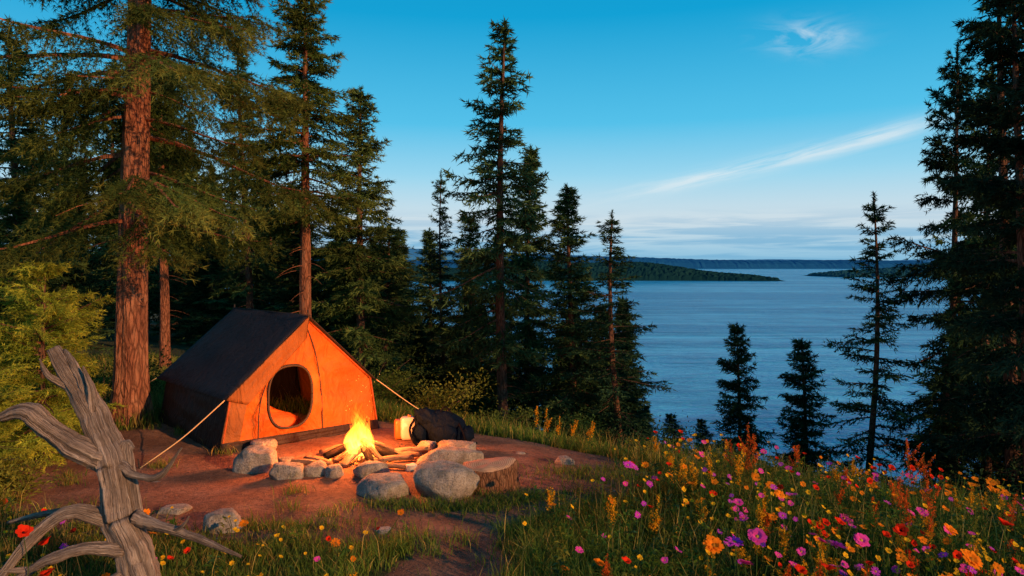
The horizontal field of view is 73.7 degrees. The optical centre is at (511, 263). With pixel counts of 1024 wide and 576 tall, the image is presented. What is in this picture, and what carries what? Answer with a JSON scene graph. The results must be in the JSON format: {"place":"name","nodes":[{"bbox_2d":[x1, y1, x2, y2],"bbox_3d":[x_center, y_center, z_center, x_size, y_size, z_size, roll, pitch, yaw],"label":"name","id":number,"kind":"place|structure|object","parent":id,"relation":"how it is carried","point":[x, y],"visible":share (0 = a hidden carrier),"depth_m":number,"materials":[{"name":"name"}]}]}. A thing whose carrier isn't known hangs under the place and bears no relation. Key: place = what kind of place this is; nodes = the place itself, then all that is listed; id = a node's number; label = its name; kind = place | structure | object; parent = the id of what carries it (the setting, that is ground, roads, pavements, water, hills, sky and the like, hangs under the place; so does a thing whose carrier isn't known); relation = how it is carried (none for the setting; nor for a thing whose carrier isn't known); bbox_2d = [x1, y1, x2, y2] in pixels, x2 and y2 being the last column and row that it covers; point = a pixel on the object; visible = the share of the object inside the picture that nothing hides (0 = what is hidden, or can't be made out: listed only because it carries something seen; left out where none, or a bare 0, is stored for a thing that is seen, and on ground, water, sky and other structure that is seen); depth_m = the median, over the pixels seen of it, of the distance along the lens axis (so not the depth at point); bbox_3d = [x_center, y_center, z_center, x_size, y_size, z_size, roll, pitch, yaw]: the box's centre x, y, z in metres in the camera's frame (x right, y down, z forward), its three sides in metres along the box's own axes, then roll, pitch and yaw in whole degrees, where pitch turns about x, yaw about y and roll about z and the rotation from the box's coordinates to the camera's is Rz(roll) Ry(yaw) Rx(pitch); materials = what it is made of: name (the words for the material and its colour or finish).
{"place":"outdoors","nodes":[
{"label":"outdoors","id":0,"kind":"place"},
{"bbox_2d":[90,260,782,280],"bbox_3d":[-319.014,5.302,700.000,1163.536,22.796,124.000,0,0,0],"label":"headland","id":1,"kind":"structure","parent":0,"point":[648,271],"depth_m":666.69,"materials":[{"name":"green plant"}]},
{"bbox_2d":[0,310,1018,575],"bbox_3d":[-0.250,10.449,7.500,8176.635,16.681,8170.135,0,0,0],"label":"ground","id":2,"kind":"structure","parent":0,"point":[200,480],"depth_m":6.52,"materials":[{"name":"soil"}]},
{"bbox_2d":[0,357,53,494],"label":"young fir tree","id":3,"kind":"object","parent":2,"relation":"on","point":[5,452],"visible":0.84,"depth_m":6.83,"materials":[{"name":"green plant"}]},
{"bbox_2d":[0,453,63,513],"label":"bush","id":4,"kind":"object","parent":2,"relation":"on","point":[10,476],"visible":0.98,"depth_m":6.37,"materials":[{"name":"green plant"}]},
{"bbox_2d":[0,186,85,390],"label":"spruce tree","id":5,"kind":"object","parent":2,"relation":"on","point":[6,222],"visible":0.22,"depth_m":12.12,"materials":[{"name":"green plant"}]},
{"bbox_2d":[0,26,88,329],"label":"spruce tree","id":6,"kind":"object","parent":2,"relation":"on","point":[15,169],"visible":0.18,"depth_m":13.86,"materials":[{"name":"green plant"}]},
{"bbox_2d":[0,260,115,472],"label":"young fir tree","id":7,"kind":"object","parent":2,"relation":"on","point":[43,321],"visible":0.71,"depth_m":7.50,"materials":[{"name":"green plant"}]},
{"bbox_2d":[0,297,127,438],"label":"young fir tree","id":8,"kind":"object","parent":2,"relation":"on","point":[8,362],"visible":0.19,"depth_m":8.48,"materials":[{"name":"green plant"}]},
{"bbox_2d":[1,337,186,403],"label":"bush","id":9,"kind":"object","parent":2,"relation":"on","point":[104,374],"visible":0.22,"depth_m":10.84,"materials":[{"name":"green plant"}]},
{"bbox_2d":[0,345,241,575],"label":"driftwood snag","id":10,"kind":"object","parent":2,"relation":"on","point":[102,448],"visible":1,"depth_m":4.23,"materials":[{"name":"grey wood"}]},
{"bbox_2d":[99,76,225,369],"bbox_3d":[-7.228,-0.923,14.106,2.615,6.436,2.254,0,0,-33],"label":"pine tree","id":11,"kind":"object","parent":2,"relation":"on","point":[164,325],"visible":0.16,"depth_m":13.97,"materials":[{"name":"green plant"}]},
{"bbox_2d":[0,0,338,426],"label":"pine tree","id":12,"kind":"object","parent":2,"relation":"on","point":[142,61],"visible":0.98,"depth_m":9.30,"materials":[{"name":"green plant"}]},
{"bbox_2d":[157,503,192,514],"bbox_3d":[-2.963,2.167,6.000,0.266,0.092,0.214,0,0,0],"label":"stone","id":13,"kind":"object","parent":2,"relation":"on","point":[178,509],"visible":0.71,"depth_m":5.94,"materials":[{"name":"stone"}]},
{"bbox_2d":[203,508,241,533],"bbox_3d":[-2.364,2.133,5.625,0.319,0.196,0.272,0,0,0],"label":"stone","id":14,"kind":"object","parent":2,"relation":"on","point":[211,520],"visible":0.66,"depth_m":5.54,"materials":[{"name":"stone"}]},
{"bbox_2d":[196,36,285,308],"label":"spruce tree","id":15,"kind":"object","parent":2,"relation":"on","point":[248,288],"visible":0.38,"depth_m":18.94,"materials":[{"name":"green plant"}]},
{"bbox_2d":[232,445,277,473],"bbox_3d":[-2.734,2.103,7.299,0.486,0.307,0.285,0,0,0],"label":"stone","id":16,"kind":"object","parent":2,"relation":"on","point":[251,459],"visible":0.73,"depth_m":7.19,"materials":[{"name":"stone"}]},
{"bbox_2d":[107,304,418,468],"bbox_3d":[-3.544,1.584,10.196,4.284,2.013,3.897,0,0,-38],"label":"camping tent","id":17,"kind":"object","parent":2,"relation":"on","point":[229,373],"visible":0.92,"depth_m":8.77,"materials":[{"name":"orange fabric"}]},
{"bbox_2d":[270,405,300,426],"bbox_3d":[-3.658,2.017,9.218,0.946,0.473,1.911,0,0,-45],"label":"sleeping bag","id":18,"kind":"object","parent":17,"relation":"on","point":[283,418],"visible":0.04,"depth_m":8.73,"materials":[{"name":"fabric"}]},
{"bbox_2d":[250,438,277,449],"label":"stone","id":19,"kind":"object","parent":2,"relation":"on","point":[272,442],"visible":0.42,"depth_m":7.97,"materials":[{"name":"stone"}]},
{"bbox_2d":[278,456,293,461],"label":"stone","id":20,"kind":"object","parent":2,"relation":"on","point":[285,459],"visible":0.39,"depth_m":7.51,"materials":[{"name":"stone"}]},
{"bbox_2d":[269,462,303,479],"bbox_3d":[-2.302,2.134,7.011,0.351,0.204,0.269,0,0,0],"label":"stone","id":21,"kind":"object","parent":2,"relation":"on","point":[287,470],"visible":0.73,"depth_m":6.90,"materials":[{"name":"stone"}]},
{"bbox_2d":[221,0,385,378],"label":"pine tree","id":22,"kind":"object","parent":2,"relation":"on","point":[280,162],"visible":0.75,"depth_m":14.59,"materials":[{"name":"green plant"}]},
{"bbox_2d":[303,460,326,476],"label":"stone","id":23,"kind":"object","parent":2,"relation":"on","point":[317,468],"visible":0.59,"depth_m":7.02,"materials":[{"name":"stone"}]},
{"bbox_2d":[325,464,343,477],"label":"stone","id":24,"kind":"object","parent":2,"relation":"on","point":[334,471],"visible":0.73,"depth_m":6.97,"materials":[{"name":"stone"}]},
{"bbox_2d":[291,380,428,469],"bbox_3d":[-1.731,1.755,7.799,1.598,0.976,1.439,0,0,0],"label":"campfire","id":25,"kind":"object","parent":2,"relation":"on","point":[367,448],"visible":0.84,"depth_m":7.68,"materials":[{"name":"brown wood"}]},
{"bbox_2d":[298,84,428,405],"bbox_3d":[-3.778,-0.378,16.979,3.413,8.240,3.212,1,0,12],"label":"spruce tree","id":26,"kind":"object","parent":2,"relation":"on","point":[359,254],"visible":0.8,"depth_m":16.85,"materials":[{"name":"green plant"}]},
{"bbox_2d":[353,460,389,478],"bbox_3d":[-1.452,2.134,7.043,0.341,0.218,0.318,0,0,-39],"label":"stone","id":27,"kind":"object","parent":2,"relation":"on","point":[363,469],"visible":0.62,"depth_m":6.93,"materials":[{"name":"stone"}]},
{"bbox_2d":[374,526,390,533],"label":"stone","id":28,"kind":"object","parent":2,"relation":"on","point":[383,529],"visible":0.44,"depth_m":5.58,"materials":[{"name":"stone"}]},
{"bbox_2d":[356,472,410,500],"bbox_3d":[-1.216,2.125,6.507,0.451,0.222,0.411,0,0,43],"label":"stone","id":29,"kind":"object","parent":2,"relation":"on","point":[389,484],"visible":0.79,"depth_m":6.40,"materials":[{"name":"stone"}]},
{"bbox_2d":[369,364,425,408],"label":"bush","id":30,"kind":"object","parent":2,"relation":"on","point":[378,393],"visible":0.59,"depth_m":12.24,"materials":[{"name":"green plant"}]},
{"bbox_2d":[352,330,449,404],"bbox_3d":[-2.838,2.215,14.129,3.306,1.609,3.369,0,0,0],"label":"bush","id":31,"kind":"object","parent":2,"relation":"on","point":[390,358],"visible":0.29,"depth_m":14.13,"materials":[{"name":"green plant"}]},
{"bbox_2d":[394,414,415,439],"bbox_3d":[-1.371,2.082,8.720,0.290,0.315,0.187,0,0,0],"label":"water jug","id":32,"kind":"object","parent":2,"relation":"on","point":[401,427],"visible":0.91,"depth_m":8.66,"materials":[{"name":"beige plastic"}]},
{"bbox_2d":[391,226,424,361],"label":"spruce tree","id":33,"kind":"object","parent":2,"relation":"on","point":[402,232],"visible":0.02,"depth_m":27.77,"materials":[{"name":"green plant"}]},
{"bbox_2d":[405,463,416,471],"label":"stone","id":34,"kind":"object","parent":2,"relation":"on","point":[410,467],"visible":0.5,"depth_m":7.26,"materials":[{"name":"grey stone"}]},
{"bbox_2d":[417,440,435,450],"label":"stone","id":35,"kind":"object","parent":2,"relation":"on","point":[431,445],"visible":0.54,"depth_m":8.18,"materials":[{"name":"stone"}]},
{"bbox_2d":[396,227,468,410],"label":"spruce tree","id":36,"kind":"object","parent":2,"relation":"on","point":[422,292],"visible":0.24,"depth_m":24.77,"materials":[{"name":"green plant"}]},
{"bbox_2d":[408,406,476,445],"bbox_3d":[-0.853,2.046,8.601,0.846,0.495,0.557,0,0,0],"label":"backpack","id":37,"kind":"object","parent":2,"relation":"on","point":[437,425],"visible":0.88,"depth_m":8.49,"materials":[{"name":"fabric"}]},
{"bbox_2d":[418,170,468,412],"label":"spruce tree","id":38,"kind":"object","parent":2,"relation":"on","point":[442,245],"visible":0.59,"depth_m":21.84,"materials":[{"name":"green plant"}]},
{"bbox_2d":[413,460,479,501],"bbox_3d":[-0.635,2.084,6.529,0.652,0.350,0.471,0,0,0],"label":"stone","id":39,"kind":"object","parent":2,"relation":"on","point":[446,478],"visible":0.9,"depth_m":6.39,"materials":[{"name":"stone"}]},
{"bbox_2d":[399,367,497,416],"bbox_3d":[-1.062,2.252,11.683,1.700,1.106,2.016,0,0,0],"label":"bush","id":40,"kind":"object","parent":2,"relation":"on","point":[437,401],"visible":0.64,"depth_m":11.54,"materials":[{"name":"green plant"}]},
{"bbox_2d":[416,446,483,464],"bbox_3d":[-0.687,2.150,7.589,0.755,0.252,0.378,0,0,0],"label":"stone","id":41,"kind":"object","parent":2,"relation":"on","point":[460,455],"visible":0.57,"depth_m":7.47,"materials":[{"name":"stone"}]},
{"bbox_2d":[438,440,475,449],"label":"stone","id":42,"kind":"object","parent":2,"relation":"on","point":[462,444],"visible":0.41,"depth_m":7.95,"materials":[{"name":"stone"}]},
{"bbox_2d":[431,211,510,419],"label":"spruce tree","id":43,"kind":"object","parent":2,"relation":"on","point":[471,231],"visible":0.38,"depth_m":20.82,"materials":[{"name":"green plant"}]},
{"bbox_2d":[414,15,563,422],"bbox_3d":[-0.294,-0.684,16.656,3.107,10.579,3.597,0,0,18],"label":"spruce tree","id":44,"kind":"object","parent":2,"relation":"on","point":[490,257],"visible":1,"depth_m":16.42,"materials":[{"name":"green plant"}]},
{"bbox_2d":[463,457,520,494],"bbox_3d":[-0.211,2.112,6.765,0.595,0.320,0.401,-3,6,0],"label":"tree stump","id":45,"kind":"object","parent":2,"relation":"on","point":[500,473],"visible":0.73,"depth_m":6.64,"materials":[{"name":"brown wood"}]},
{"bbox_2d":[465,400,557,429],"bbox_3d":[-0.162,2.719,12.081,2.241,0.784,2.029,0,0,-43],"label":"bush","id":46,"kind":"object","parent":2,"relation":"on","point":[511,417],"visible":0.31,"depth_m":12.02,"materials":[{"name":"green plant"}]},
{"bbox_2d":[0,349,1023,575],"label":"grass","id":47,"kind":"structure","parent":2,"relation":"on","point":[545,538],"depth_m":5.41,"materials":[{"name":"green plant"}]},
{"bbox_2d":[0,61,1023,497],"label":"background forest","id":48,"kind":"object","parent":2,"relation":"on","point":[196,311],"visible":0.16,"depth_m":22.39,"materials":[{"name":"green plant"}]},
{"bbox_2d":[0,433,1023,575],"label":"yellow buttercups","id":49,"kind":"object","parent":2,"relation":"on","point":[640,558],"visible":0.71,"depth_m":5.06,"materials":[{"name":"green plant"}]},
{"bbox_2d":[0,438,1023,575],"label":"orange daisies","id":50,"kind":"object","parent":2,"relation":"on","point":[713,544],"visible":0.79,"depth_m":5.01,"materials":[{"name":"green plant"}]},
{"bbox_2d":[0,421,1023,575],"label":"meadow plants","id":51,"kind":"object","parent":2,"relation":"on","point":[679,539],"visible":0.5,"depth_m":5.36,"materials":[{"name":"green plant"}]},
{"bbox_2d":[2,430,1023,575],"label":"red poppies","id":52,"kind":"object","parent":2,"relation":"on","point":[27,530],"visible":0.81,"depth_m":4.71,"materials":[{"name":"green plant"}]},
{"bbox_2d":[470,143,579,434],"bbox_3d":[0.541,1.058,20.613,3.066,9.542,3.332,0,0,-32],"label":"spruce tree","id":53,"kind":"object","parent":2,"relation":"on","point":[523,260],"visible":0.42,"depth_m":20.39,"materials":[{"name":"green plant"}]},
{"bbox_2d":[59,443,1016,575],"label":"purple asters","id":54,"kind":"object","parent":2,"relation":"on","point":[733,540],"visible":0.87,"depth_m":5.03,"materials":[{"name":"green plant"}]},
{"bbox_2d":[554,455,574,464],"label":"stone","id":55,"kind":"object","parent":2,"relation":"on","point":[564,459],"visible":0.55,"depth_m":7.75,"materials":[{"name":"stone"}]},
{"bbox_2d":[507,182,642,438],"bbox_3d":[1.664,1.664,19.073,3.460,7.944,3.180,0,0,-34],"label":"spruce tree","id":56,"kind":"object","parent":2,"relation":"on","point":[575,391],"visible":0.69,"depth_m":18.81,"materials":[{"name":"green plant"}]},
{"bbox_2d":[540,412,617,444],"bbox_3d":[1.023,2.818,11.139,1.336,0.685,1.660,0,0,30],"label":"bush","id":57,"kind":"object","parent":2,"relation":"on","point":[584,430],"visible":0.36,"depth_m":11.16,"materials":[{"name":"green plant"}]},
{"bbox_2d":[156,440,1023,575],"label":"pink cosmos","id":58,"kind":"object","parent":2,"relation":"on","point":[757,536],"visible":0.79,"depth_m":4.66,"materials":[{"name":"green plant"}]},
{"bbox_2d":[560,209,677,453],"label":"spruce tree","id":59,"kind":"object","parent":2,"relation":"on","point":[614,402],"visible":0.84,"depth_m":16.84,"materials":[{"name":"green plant"}]},
{"bbox_2d":[614,396,660,450],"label":"spruce tree","id":60,"kind":"object","parent":2,"relation":"on","point":[634,400],"visible":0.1,"depth_m":20.73,"materials":[{"name":"green plant"}]},
{"bbox_2d":[258,408,1023,575],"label":"goldenrod","id":61,"kind":"object","parent":2,"relation":"on","point":[971,497],"visible":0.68,"depth_m":5.17,"materials":[{"name":"yellow plant"}]},
{"bbox_2d":[637,405,658,442],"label":"spruce tree","id":62,"kind":"object","parent":2,"relation":"on","point":[645,408],"visible":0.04,"depth_m":24.93,"materials":[{"name":"green plant"}]},
{"bbox_2d":[599,410,711,456],"bbox_3d":[2.256,2.851,11.215,2.145,0.999,2.161,0,0,38],"label":"bush","id":63,"kind":"object","parent":2,"relation":"on","point":[656,434],"visible":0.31,"depth_m":11.00,"materials":[{"name":"green plant"}]},
{"bbox_2d":[660,413,685,454],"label":"spruce tree","id":64,"kind":"object","parent":2,"relation":"on","point":[668,419],"visible":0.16,"depth_m":23.90,"materials":[{"name":"green plant"}]},
{"bbox_2d":[691,418,714,450],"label":"spruce tree","id":65,"kind":"object","parent":2,"relation":"on","point":[701,422],"visible":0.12,"depth_m":24.38,"materials":[{"name":"green plant"}]},
{"bbox_2d":[679,435,766,466],"bbox_3d":[3.921,3.760,12.909,2.089,1.173,2.553,0,0,0],"label":"bush","id":66,"kind":"object","parent":2,"relation":"on","point":[711,447],"visible":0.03,"depth_m":13.03,"materials":[{"name":"green plant"}]},
{"bbox_2d":[664,434,784,470],"bbox_3d":[3.104,3.067,10.927,2.636,0.811,2.687,0,0,0],"label":"bush","id":67,"kind":"object","parent":2,"relation":"on","point":[723,450],"visible":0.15,"depth_m":11.14,"materials":[{"name":"green plant"}]},
{"bbox_2d":[706,321,779,467],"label":"spruce tree","id":68,"kind":"object","parent":2,"relation":"on","point":[736,416],"visible":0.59,"depth_m":19.76,"materials":[{"name":"green plant"}]},
{"bbox_2d":[742,420,765,468],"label":"spruce tree","id":69,"kind":"object","parent":2,"relation":"on","point":[743,432],"visible":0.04,"depth_m":22.88,"materials":[{"name":"green plant"}]},
{"bbox_2d":[779,439,824,477],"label":"spruce tree","id":70,"kind":"object","parent":2,"relation":"on","point":[801,444],"visible":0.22,"depth_m":18.82,"materials":[{"name":"green plant"}]},
{"bbox_2d":[766,338,847,471],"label":"spruce tree","id":71,"kind":"object","parent":2,"relation":"on","point":[803,356],"visible":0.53,"depth_m":21.73,"materials":[{"name":"green plant"}]},
{"bbox_2d":[602,422,1020,575],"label":"red fireweed","id":72,"kind":"object","parent":2,"relation":"on","point":[607,571],"visible":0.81,"depth_m":5.51,"materials":[{"name":"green plant"}]},
{"bbox_2d":[796,456,897,490],"bbox_3d":[4.923,3.195,9.933,1.853,0.768,2.200,0,0,0],"label":"bush","id":73,"kind":"object","parent":2,"relation":"on","point":[833,464],"visible":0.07,"depth_m":10.23,"materials":[{"name":"green plant"}]},
{"bbox_2d":[818,191,918,489],"bbox_3d":[9.413,2.567,17.926,2.543,9.005,3.181,0,0,33],"label":"spruce tree","id":74,"kind":"object","parent":2,"relation":"on","point":[878,316],"visible":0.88,"depth_m":17.76,"materials":[{"name":"green plant"}]},
{"bbox_2d":[864,454,1023,506],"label":"bush","id":75,"kind":"object","parent":2,"relation":"on","point":[987,488],"visible":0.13,"depth_m":8.79,"materials":[{"name":"green plant"}]},
{"bbox_2d":[884,38,1004,498],"bbox_3d":[10.905,0.756,16.939,3.166,12.694,2.995,1,0,-24],"label":"pine tree","id":76,"kind":"object","parent":2,"relation":"on","point":[939,150],"visible":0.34,"depth_m":16.99,"materials":[{"name":"green plant"}]},
{"bbox_2d":[907,63,1021,479],"bbox_3d":[10.742,1.019,15.476,2.707,11.340,2.318,0,0,-35],"label":"spruce tree","id":77,"kind":"object","parent":2,"relation":"on","point":[971,165],"visible":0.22,"depth_m":15.53,"materials":[{"name":"green plant"}]},
{"bbox_2d":[911,0,1023,502],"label":"pine tree","id":78,"kind":"object","parent":2,"relation":"on","point":[970,141],"visible":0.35,"depth_m":13.38,"materials":[{"name":"green plant"}]},
{"bbox_2d":[933,0,1023,509],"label":"spruce tree","id":79,"kind":"object","parent":2,"relation":"on","point":[995,190],"visible":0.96,"depth_m":10.75,"materials":[{"name":"green plant"}]},
{"bbox_2d":[957,409,1023,508],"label":"bush","id":80,"kind":"object","parent":2,"relation":"on","point":[982,469],"visible":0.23,"depth_m":8.20,"materials":[{"name":"green plant"}]},
{"bbox_2d":[977,80,1023,404],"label":"pine tree","id":81,"kind":"object","parent":2,"relation":"on","point":[1017,95],"visible":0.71,"depth_m":10.55,"materials":[{"name":"green plant"}]},
{"bbox_2d":[0,0,1023,260],"label":"sky","id":82,"kind":"structure","parent":0,"point":[709,129],"materials":[{"name":"blue"}]},
{"bbox_2d":[316,256,926,268],"bbox_3d":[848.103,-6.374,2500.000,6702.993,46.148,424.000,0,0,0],"label":"distant hills","id":83,"kind":"structure","parent":0,"point":[760,264],"depth_m":2346.33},
{"bbox_2d":[369,248,933,261],"bbox_3d":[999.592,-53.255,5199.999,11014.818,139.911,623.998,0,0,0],"label":"ridge","id":84,"kind":"structure","parent":0,"point":[413,251],"depth_m":5054.63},
{"bbox_2d":[322,269,997,490],"bbox_3d":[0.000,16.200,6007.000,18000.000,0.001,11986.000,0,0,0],"label":"lake","id":85,"kind":"structure","parent":0,"point":[683,350],"depth_m":144.64,"materials":[{"name":"liquid"}]},
{"bbox_2d":[804,262,972,276],"bbox_3d":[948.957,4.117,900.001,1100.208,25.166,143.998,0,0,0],"label":"lake shore hill","id":86,"kind":"structure","parent":0,"point":[846,273],"depth_m":871.70,"materials":[{"name":"green plant"}]}
]}

